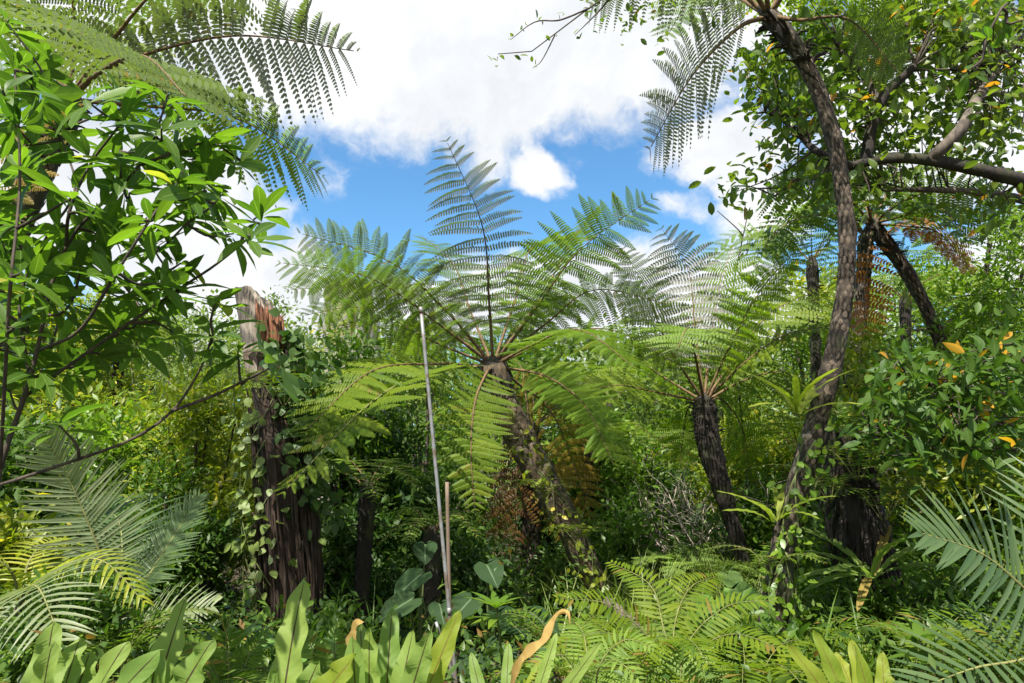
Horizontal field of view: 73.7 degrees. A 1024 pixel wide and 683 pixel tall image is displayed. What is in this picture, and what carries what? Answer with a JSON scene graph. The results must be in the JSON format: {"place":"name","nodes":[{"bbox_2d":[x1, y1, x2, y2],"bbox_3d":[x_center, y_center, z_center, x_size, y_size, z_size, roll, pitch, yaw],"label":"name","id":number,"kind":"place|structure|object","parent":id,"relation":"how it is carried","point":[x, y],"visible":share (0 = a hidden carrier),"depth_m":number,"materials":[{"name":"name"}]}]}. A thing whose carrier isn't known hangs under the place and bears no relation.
{"place":"outdoors","nodes":[
{"label":"outdoors","id":0,"kind":"place"},
{"bbox_2d":[0,0,1023,434],"label":"sky","id":1,"kind":"structure","parent":0,"point":[557,130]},
{"bbox_2d":[69,439,1017,682],"bbox_3d":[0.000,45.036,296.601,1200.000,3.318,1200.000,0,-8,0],"label":"ground","id":2,"kind":"structure","parent":0,"point":[247,609],"depth_m":10.68,"materials":[{"name":"soil"}]},
{"bbox_2d":[0,398,114,593],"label":"leafy shrub","id":3,"kind":"object","parent":2,"relation":"on","point":[9,490],"visible":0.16,"depth_m":6.69,"materials":[{"name":"green plant"}]},
{"bbox_2d":[0,472,135,677],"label":"leafy shrub","id":4,"kind":"object","parent":2,"relation":"on","point":[8,535],"visible":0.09,"depth_m":5.30,"materials":[{"name":"green plant"}]},
{"bbox_2d":[0,536,155,662],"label":"palm","id":5,"kind":"object","parent":2,"relation":"on","point":[21,592],"visible":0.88,"depth_m":3.91,"materials":[{"name":"green plant"}]},
{"bbox_2d":[0,279,178,545],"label":"forest tree","id":6,"kind":"object","parent":2,"relation":"on","point":[100,393],"visible":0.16,"depth_m":10.85,"materials":[{"name":"green plant"}]},
{"bbox_2d":[0,550,182,682],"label":"leafy shrub","id":7,"kind":"object","parent":2,"relation":"on","point":[106,609],"visible":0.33,"depth_m":4.11,"materials":[{"name":"green plant"}]},
{"bbox_2d":[21,622,164,682],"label":"birds nest fern","id":8,"kind":"object","parent":2,"relation":"on","point":[50,662],"visible":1,"depth_m":2.46,"materials":[{"name":"green plant"}]},
{"bbox_2d":[0,421,221,655],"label":"palm","id":9,"kind":"object","parent":2,"relation":"on","point":[164,544],"visible":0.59,"depth_m":4.75,"materials":[{"name":"green plant"}]},
{"bbox_2d":[0,604,228,681],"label":"ground fern","id":10,"kind":"object","parent":2,"relation":"on","point":[136,645],"visible":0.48,"depth_m":3.97,"materials":[{"name":"plant"}]},
{"bbox_2d":[34,378,212,598],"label":"leafy shrub","id":11,"kind":"object","parent":2,"relation":"on","point":[109,428],"visible":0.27,"depth_m":8.90,"materials":[{"name":"green plant"}]},
{"bbox_2d":[52,301,228,481],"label":"forest tree","id":12,"kind":"object","parent":2,"relation":"on","point":[136,379],"visible":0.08,"depth_m":22.58,"materials":[{"name":"green plant"}]},
{"bbox_2d":[68,441,240,639],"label":"leafy shrub","id":13,"kind":"object","parent":2,"relation":"on","point":[179,487],"visible":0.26,"depth_m":7.58,"materials":[{"name":"green plant"}]},
{"bbox_2d":[0,8,310,487],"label":"glossy shrub","id":14,"kind":"object","parent":2,"relation":"on","point":[50,266],"visible":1,"depth_m":2.59,"materials":[{"name":"green plant"}]},
{"bbox_2d":[99,295,251,516],"bbox_3d":[-6.681,1.699,12.832,4.195,5.069,3.292,0,-8,0],"label":"forest tree","id":15,"kind":"object","parent":2,"relation":"on","point":[189,360],"visible":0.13,"depth_m":12.75,"materials":[{"name":"green plant"}]},
{"bbox_2d":[142,599,216,682],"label":"birds nest fern","id":16,"kind":"object","parent":2,"relation":"on","point":[170,640],"visible":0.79,"depth_m":2.54,"materials":[{"name":"green plant"}]},
{"bbox_2d":[0,0,359,297],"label":"tree fern","id":17,"kind":"object","parent":2,"relation":"on","point":[96,41],"visible":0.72,"depth_m":5.00,"materials":[{"name":"green plant"}]},
{"bbox_2d":[108,361,258,605],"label":"leafy shrub","id":18,"kind":"object","parent":2,"relation":"on","point":[194,439],"visible":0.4,"depth_m":8.51,"materials":[{"name":"green plant"}]},
{"bbox_2d":[130,501,254,644],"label":"leafy shrub","id":19,"kind":"object","parent":2,"relation":"on","point":[209,537],"visible":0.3,"depth_m":7.48,"materials":[{"name":"green plant"}]},
{"bbox_2d":[181,606,271,682],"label":"ground fern","id":20,"kind":"object","parent":2,"relation":"on","point":[216,664],"visible":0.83,"depth_m":3.12,"materials":[{"name":"plant"}]},
{"bbox_2d":[235,285,324,638],"bbox_3d":[-2.360,1.345,6.852,1.077,3.922,0.638,0,-8,0],"label":"tree stump","id":21,"kind":"object","parent":2,"relation":"on","point":[290,535],"visible":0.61,"depth_m":6.61,"materials":[{"name":"brown wood"}]},
{"bbox_2d":[213,367,325,606],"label":"climbing vine","id":22,"kind":"object","parent":21,"relation":"attached to","point":[259,471],"visible":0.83,"depth_m":6.55,"materials":[{"name":"green plant"}]},
{"bbox_2d":[250,308,364,540],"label":"climbing vine","id":23,"kind":"object","parent":21,"relation":"attached to","point":[310,491],"visible":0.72,"depth_m":6.65,"materials":[{"name":"green plant"}]},
{"bbox_2d":[220,576,382,682],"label":"leafy shrub","id":24,"kind":"object","parent":2,"relation":"on","point":[312,620],"visible":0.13,"depth_m":4.88,"materials":[{"name":"green plant"}]},
{"bbox_2d":[266,577,355,682],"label":"birds nest fern","id":25,"kind":"object","parent":2,"relation":"on","point":[290,639],"visible":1,"depth_m":2.69,"materials":[{"name":"green plant"}]},
{"bbox_2d":[301,612,346,673],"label":"ground fern","id":26,"kind":"object","parent":2,"relation":"on","point":[322,650],"visible":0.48,"depth_m":3.12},
{"bbox_2d":[242,318,416,599],"bbox_3d":[-2.403,1.706,9.349,2.326,4.291,2.198,0,-8,0],"label":"leafy shrub","id":27,"kind":"object","parent":2,"relation":"on","point":[366,448],"visible":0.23,"depth_m":9.21,"materials":[{"name":"green plant"}]},
{"bbox_2d":[318,278,386,524],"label":"tree","id":28,"kind":"object","parent":2,"relation":"on","point":[372,334],"visible":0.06,"depth_m":10.83,"materials":[{"name":"plant"}]},
{"bbox_2d":[319,479,423,626],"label":"leafy shrub","id":29,"kind":"object","parent":2,"relation":"on","point":[350,536],"visible":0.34,"depth_m":8.33,"materials":[{"name":"green plant"}]},
{"bbox_2d":[317,458,435,630],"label":"tree fern","id":30,"kind":"object","parent":2,"relation":"on","point":[368,506],"visible":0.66,"depth_m":7.30,"materials":[{"name":"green plant"}]},
{"bbox_2d":[318,401,460,596],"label":"leafy shrub","id":31,"kind":"object","parent":2,"relation":"on","point":[397,490],"visible":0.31,"depth_m":9.34,"materials":[{"name":"green plant"}]},
{"bbox_2d":[324,519,454,635],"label":"leafy shrub","id":32,"kind":"object","parent":2,"relation":"on","point":[389,571],"visible":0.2,"depth_m":7.92,"materials":[{"name":"green plant"}]},
{"bbox_2d":[344,608,461,682],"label":"birds nest fern","id":33,"kind":"object","parent":2,"relation":"on","point":[387,660],"visible":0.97,"depth_m":2.65,"materials":[{"name":"green plant"}]},
{"bbox_2d":[378,541,452,644],"bbox_3d":[-0.762,2.308,5.707,0.576,1.122,0.947,0,-8,0],"label":"elephant ear","id":34,"kind":"object","parent":2,"relation":"on","point":[409,581],"visible":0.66,"depth_m":5.58},
{"bbox_2d":[373,506,497,647],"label":"tree fern","id":35,"kind":"object","parent":2,"relation":"on","point":[432,592],"visible":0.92,"depth_m":7.06,"materials":[{"name":"green plant"}]},
{"bbox_2d":[419,307,457,682],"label":"metal pole","id":36,"kind":"object","parent":2,"relation":"on","point":[449,613],"visible":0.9,"depth_m":3.92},
{"bbox_2d":[378,299,511,542],"bbox_3d":[-2.055,1.934,13.036,3.677,5.583,3.651,5,-10,-31],"label":"forest tree","id":37,"kind":"object","parent":2,"relation":"on","point":[413,391],"visible":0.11,"depth_m":12.94,"materials":[{"name":"green plant"}]},
{"bbox_2d":[399,438,516,582],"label":"leafy shrub","id":38,"kind":"object","parent":2,"relation":"on","point":[441,476],"visible":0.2,"depth_m":10.11,"materials":[{"name":"green plant"}]},
{"bbox_2d":[378,516,556,648],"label":"leafy shrub","id":39,"kind":"object","parent":2,"relation":"on","point":[465,581],"visible":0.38,"depth_m":7.76,"materials":[{"name":"green plant"}]},
{"bbox_2d":[273,136,694,628],"bbox_3d":[-0.348,0.706,7.930,5.257,5.707,4.878,0,-8,0],"label":"tree fern","id":40,"kind":"object","parent":2,"relation":"on","point":[506,412],"visible":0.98,"depth_m":7.60,"materials":[{"name":"green plant"}]},
{"bbox_2d":[501,425,615,603],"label":"climbing vine","id":41,"kind":"object","parent":40,"relation":"attached to","point":[597,579],"visible":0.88,"depth_m":7.73,"materials":[{"name":"green plant"}]},
{"bbox_2d":[388,330,585,535],"bbox_3d":[-0.692,2.347,16.857,5.924,5.706,5.698,0,-8,0],"label":"forest tree","id":42,"kind":"object","parent":2,"relation":"on","point":[469,361],"visible":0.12,"depth_m":16.52,"materials":[{"name":"green plant"}]},
{"bbox_2d":[465,591,528,674],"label":"whorled plant","id":43,"kind":"object","parent":2,"relation":"on","point":[495,601],"visible":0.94,"depth_m":4.97,"materials":[{"name":"green plant"}]},
{"bbox_2d":[451,558,559,682],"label":"elephant ear","id":44,"kind":"object","parent":2,"relation":"on","point":[487,574],"visible":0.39,"depth_m":5.69},
{"bbox_2d":[0,469,1023,682],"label":"undergrowth","id":45,"kind":"object","parent":2,"relation":"on","point":[490,651],"visible":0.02,"depth_m":4.43,"materials":[{"name":"green plant"}]},
{"bbox_2d":[887,451,1023,582],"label":"palm plant","id":46,"kind":"object","parent":45,"relation":"on","point":[1016,521],"visible":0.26,"depth_m":7.02,"materials":[{"name":"green plant"}]},
{"bbox_2d":[7,289,1018,451],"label":"forest","id":47,"kind":"object","parent":2,"relation":"on","point":[287,311],"visible":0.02,"depth_m":39.21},
{"bbox_2d":[421,348,639,605],"bbox_3d":[0.502,1.928,10.527,3.655,3.843,2.643,2,-9,-16],"label":"tree fern","id":48,"kind":"object","parent":2,"relation":"on","point":[528,519],"visible":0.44,"depth_m":9.58,"materials":[{"name":"green plant"}]},
{"bbox_2d":[469,609,601,682],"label":"birds nest fern","id":49,"kind":"object","parent":2,"relation":"on","point":[575,674],"visible":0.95,"depth_m":2.91,"materials":[{"name":"green plant"}]},
{"bbox_2d":[487,452,606,583],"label":"leafy shrub","id":50,"kind":"object","parent":2,"relation":"on","point":[543,534],"visible":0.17,"depth_m":10.86,"materials":[{"name":"green plant"}]},
{"bbox_2d":[473,607,648,682],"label":"ground fern","id":51,"kind":"object","parent":2,"relation":"on","point":[529,626],"visible":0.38,"depth_m":5.35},
{"bbox_2d":[492,514,632,620],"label":"leafy shrub","id":52,"kind":"object","parent":2,"relation":"on","point":[560,564],"visible":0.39,"depth_m":8.88,"materials":[{"name":"green plant"}]},
{"bbox_2d":[505,414,667,535],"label":"tree fern","id":53,"kind":"object","parent":2,"relation":"on","point":[589,454],"visible":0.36,"depth_m":11.16,"materials":[{"name":"green plant"}]},
{"bbox_2d":[456,312,725,525],"bbox_3d":[2.230,2.249,17.470,7.084,6.230,6.627,0,-8,0],"label":"forest tree","id":54,"kind":"object","parent":2,"relation":"on","point":[630,406],"visible":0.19,"depth_m":17.06,"materials":[{"name":"green plant"}]},
{"bbox_2d":[525,619,657,682],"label":"ground fern","id":55,"kind":"object","parent":2,"relation":"on","point":[632,645],"visible":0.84,"depth_m":3.19,"materials":[{"name":"plant"}]},
{"bbox_2d":[486,627,716,682],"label":"ground fern","id":56,"kind":"object","parent":2,"relation":"on","point":[564,669],"visible":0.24,"depth_m":3.70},
{"bbox_2d":[541,388,680,575],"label":"leafy shrub","id":57,"kind":"object","parent":2,"relation":"on","point":[626,482],"visible":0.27,"depth_m":11.47,"materials":[{"name":"green plant"}]},
{"bbox_2d":[538,357,697,526],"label":"tree fern","id":58,"kind":"object","parent":2,"relation":"on","point":[631,371],"visible":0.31,"depth_m":14.47,"materials":[{"name":"green plant"}]},
{"bbox_2d":[551,485,691,612],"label":"leafy shrub","id":59,"kind":"object","parent":2,"relation":"on","point":[629,539],"visible":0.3,"depth_m":9.46,"materials":[{"name":"green plant"}]},
{"bbox_2d":[570,421,725,509],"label":"tree fern","id":60,"kind":"object","parent":2,"relation":"on","point":[657,435],"visible":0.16,"depth_m":11.99,"materials":[{"name":"green plant"}]},
{"bbox_2d":[507,543,812,655],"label":"grass clump","id":61,"kind":"object","parent":2,"relation":"on","point":[617,588],"visible":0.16,"depth_m":7.66,"materials":[{"name":"plant"}]},
{"bbox_2d":[587,637,735,682],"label":"ground fern","id":62,"kind":"object","parent":2,"relation":"on","point":[692,671],"visible":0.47,"depth_m":3.46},
{"bbox_2d":[552,605,772,681],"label":"ground fern","id":63,"kind":"object","parent":2,"relation":"on","point":[667,625],"visible":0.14,"depth_m":4.46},
{"bbox_2d":[544,560,786,682],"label":"ground fern","id":64,"kind":"object","parent":2,"relation":"on","point":[702,640],"visible":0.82,"depth_m":4.06,"materials":[{"name":"plant"}]},
{"bbox_2d":[634,451,713,568],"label":"leafy shrub","id":65,"kind":"object","parent":2,"relation":"on","point":[671,486],"visible":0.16,"depth_m":11.93,"materials":[{"name":"green plant"}]},
{"bbox_2d":[640,496,733,578],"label":"leafy shrub","id":66,"kind":"object","parent":2,"relation":"on","point":[683,536],"visible":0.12,"depth_m":11.02,"materials":[{"name":"green plant"}]},
{"bbox_2d":[598,460,785,595],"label":"dead bush","id":67,"kind":"object","parent":2,"relation":"on","point":[683,530],"visible":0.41,"depth_m":9.90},
{"bbox_2d":[623,541,765,596],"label":"ground fern","id":68,"kind":"object","parent":2,"relation":"on","point":[675,555],"visible":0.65,"depth_m":8.64,"materials":[{"name":"plant"}]},
{"bbox_2d":[557,223,834,591],"bbox_3d":[2.418,0.935,8.866,3.454,5.512,4.683,-4,-9,26],"label":"tree fern","id":69,"kind":"object","parent":2,"relation":"on","point":[705,424],"visible":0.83,"depth_m":8.93,"materials":[{"name":"green plant"}]},
{"bbox_2d":[629,319,795,526],"bbox_3d":[5.808,2.286,18.136,5.243,5.935,5.531,-7,-11,39],"label":"forest tree","id":70,"kind":"object","parent":2,"relation":"on","point":[762,407],"visible":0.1,"depth_m":17.88,"materials":[{"name":"green plant"}]},
{"bbox_2d":[615,634,828,682],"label":"ground fern","id":71,"kind":"object","parent":2,"relation":"on","point":[756,670],"visible":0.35,"depth_m":3.73,"materials":[{"name":"plant"}]},
{"bbox_2d":[696,570,761,625],"bbox_3d":[1.964,2.504,6.011,0.680,0.792,0.878,-5,-10,31],"label":"elephant ear","id":72,"kind":"object","parent":2,"relation":"on","point":[732,581],"visible":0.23,"depth_m":6.18},
{"bbox_2d":[655,586,849,682],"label":"leafy shrub","id":73,"kind":"object","parent":2,"relation":"on","point":[767,620],"visible":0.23,"depth_m":4.30,"materials":[{"name":"green plant"}]},
{"bbox_2d":[487,0,1023,246],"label":"broadleaf tree","id":74,"kind":"object","parent":2,"relation":"on","point":[952,26],"visible":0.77,"depth_m":5.99,"materials":[{"name":"green plant"}]},
{"bbox_2d":[683,404,831,571],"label":"leafy shrub","id":75,"kind":"object","parent":2,"relation":"on","point":[776,453],"visible":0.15,"depth_m":11.52,"materials":[{"name":"green plant"}]},
{"bbox_2d":[583,0,942,682],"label":"tree fern","id":76,"kind":"object","parent":2,"relation":"on","point":[776,23],"visible":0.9,"depth_m":5.01,"materials":[{"name":"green plant"}]},
{"bbox_2d":[718,482,834,521],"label":"birds nest fern","id":77,"kind":"object","parent":76,"relation":"attached to","point":[779,497],"visible":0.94,"depth_m":4.81,"materials":[{"name":"green plant"}]},
{"bbox_2d":[753,424,852,649],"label":"climbing vine","id":78,"kind":"object","parent":76,"relation":"attached to","point":[792,493],"visible":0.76,"depth_m":4.76,"materials":[{"name":"green plant"}]},
{"bbox_2d":[735,368,871,414],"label":"birds nest fern","id":79,"kind":"object","parent":76,"relation":"attached to","point":[796,404],"visible":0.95,"depth_m":4.84,"materials":[{"name":"green plant"}]},
{"bbox_2d":[696,451,831,602],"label":"leafy shrub","id":80,"kind":"object","parent":2,"relation":"on","point":[763,525],"visible":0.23,"depth_m":9.22,"materials":[{"name":"green plant"}]},
{"bbox_2d":[684,239,897,484],"bbox_3d":[8.176,1.477,18.988,6.511,8.115,5.829,7,-11,-40],"label":"forest tree","id":81,"kind":"object","parent":2,"relation":"on","point":[800,282],"visible":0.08,"depth_m":18.75,"materials":[{"name":"green plant"}]},
{"bbox_2d":[721,415,874,575],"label":"tree fern","id":82,"kind":"object","parent":2,"relation":"on","point":[771,423],"visible":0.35,"depth_m":10.20,"materials":[{"name":"green plant"}]},
{"bbox_2d":[735,316,888,562],"bbox_3d":[5.403,1.853,12.570,2.418,5.101,2.741,5,-10,-32],"label":"forest tree","id":83,"kind":"object","parent":2,"relation":"on","point":[800,360],"visible":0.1,"depth_m":12.46,"materials":[{"name":"green plant"}]},
{"bbox_2d":[700,204,924,561],"bbox_3d":[5.009,0.865,10.978,3.482,6.036,3.658,0,-8,0],"label":"tree fern","id":84,"kind":"object","parent":2,"relation":"on","point":[812,279],"visible":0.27,"depth_m":11.20,"materials":[{"name":"green plant"}]},
{"bbox_2d":[728,606,903,664],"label":"ground fern","id":85,"kind":"object","parent":2,"relation":"on","point":[808,638],"visible":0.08,"depth_m":4.97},
{"bbox_2d":[787,630,895,682],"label":"birds nest fern","id":86,"kind":"object","parent":2,"relation":"on","point":[836,666],"visible":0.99,"depth_m":2.70,"materials":[{"name":"green plant"}]},
{"bbox_2d":[764,552,928,674],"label":"leafy shrub","id":87,"kind":"object","parent":2,"relation":"on","point":[821,595],"visible":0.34,"depth_m":5.34,"materials":[{"name":"green plant"}]},
{"bbox_2d":[814,427,912,676],"bbox_3d":[3.053,1.893,5.768,0.930,2.334,0.579,0,-8,0],"label":"rooted trunk","id":88,"kind":"object","parent":2,"relation":"on","point":[856,525],"visible":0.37,"depth_m":5.71,"materials":[{"name":"brown plant"}]},
{"bbox_2d":[777,474,979,519],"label":"hanging fern","id":89,"kind":"object","parent":88,"relation":"attached to","point":[865,497],"visible":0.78,"depth_m":5.50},
{"bbox_2d":[798,525,960,610],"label":"birds nest fern","id":90,"kind":"object","parent":88,"relation":"attached to","point":[883,547],"visible":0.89,"depth_m":5.33,"materials":[{"name":"green plant"}]},
{"bbox_2d":[755,152,973,424],"bbox_3d":[5.121,0.591,9.473,2.837,6.079,2.934,0,-8,0],"label":"tree fern","id":91,"kind":"object","parent":2,"relation":"on","point":[862,243],"visible":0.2,"depth_m":9.82,"materials":[{"name":"brown plant"}]},
{"bbox_2d":[735,590,1000,682],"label":"grass clump","id":92,"kind":"object","parent":2,"relation":"on","point":[866,657],"visible":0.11,"depth_m":4.66,"materials":[{"name":"green plant"}]},
{"bbox_2d":[737,145,1015,466],"bbox_3d":[5.161,0.427,8.877,2.702,6.585,5.948,-7,-11,41],"label":"tree fern","id":93,"kind":"object","parent":2,"relation":"on","point":[887,244],"visible":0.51,"depth_m":8.36,"materials":[{"name":"green plant"}]},
{"bbox_2d":[769,484,985,617],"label":"leafy shrub","id":94,"kind":"object","parent":2,"relation":"on","point":[898,529],"visible":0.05,"depth_m":6.98,"materials":[{"name":"green plant"}]},
{"bbox_2d":[758,286,1006,509],"bbox_3d":[9.228,1.645,16.820,5.200,6.495,6.345,0,-8,0],"label":"forest tree","id":95,"kind":"object","parent":2,"relation":"on","point":[882,337],"visible":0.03,"depth_m":16.80,"materials":[{"name":"green plant"}]},
{"bbox_2d":[757,317,1023,560],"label":"leafy shrub","id":96,"kind":"object","parent":2,"relation":"on","point":[850,364],"visible":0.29,"depth_m":6.98,"materials":[{"name":"green plant"}]},
{"bbox_2d":[839,249,968,498],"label":"forest tree","id":97,"kind":"object","parent":2,"relation":"on","point":[892,306],"visible":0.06,"depth_m":21.04,"materials":[{"name":"green plant"}]},
{"bbox_2d":[803,246,1010,558],"bbox_3d":[6.954,1.223,12.004,3.209,5.412,3.356,7,-11,-38],"label":"tree fern","id":98,"kind":"object","parent":2,"relation":"on","point":[905,315],"visible":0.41,"depth_m":12.09,"materials":[{"name":"green plant"}]},
{"bbox_2d":[811,606,1018,682],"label":"ground fern","id":99,"kind":"object","parent":2,"relation":"on","point":[895,632],"visible":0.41,"depth_m":4.41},
{"bbox_2d":[877,618,955,682],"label":"whorled plant","id":100,"kind":"object","parent":2,"relation":"on","point":[917,629],"visible":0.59,"depth_m":3.45,"materials":[{"name":"green plant"}]},
{"bbox_2d":[823,302,1023,509],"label":"leafy shrub","id":101,"kind":"object","parent":2,"relation":"on","point":[934,389],"visible":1,"depth_m":4.61,"materials":[{"name":"green plant"}]},
{"bbox_2d":[839,206,1023,416],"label":"forest tree","id":102,"kind":"object","parent":2,"relation":"on","point":[988,318],"visible":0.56,"depth_m":9.05,"materials":[{"name":"green plant"}]},
{"bbox_2d":[842,542,1022,673],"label":"leafy shrub","id":103,"kind":"object","parent":2,"relation":"on","point":[921,593],"visible":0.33,"depth_m":5.19,"materials":[{"name":"green plant"}]},
{"bbox_2d":[888,448,1023,682],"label":"palm","id":104,"kind":"object","parent":2,"relation":"on","point":[953,552],"visible":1,"depth_m":2.94,"materials":[{"name":"green plant"}]},
{"bbox_2d":[897,621,1023,682],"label":"ground fern","id":105,"kind":"object","parent":2,"relation":"on","point":[968,640],"visible":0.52,"depth_m":3.46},
{"bbox_2d":[924,563,1023,682],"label":"leafy shrub","id":106,"kind":"object","parent":2,"relation":"on","point":[1013,609],"visible":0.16,"depth_m":4.71,"materials":[{"name":"green plant"}]},
{"bbox_2d":[956,0,1022,98],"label":"glossy shrub","id":107,"kind":"object","parent":2,"relation":"on","point":[962,87],"visible":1,"depth_m":2.40,"materials":[{"name":"green plant"}]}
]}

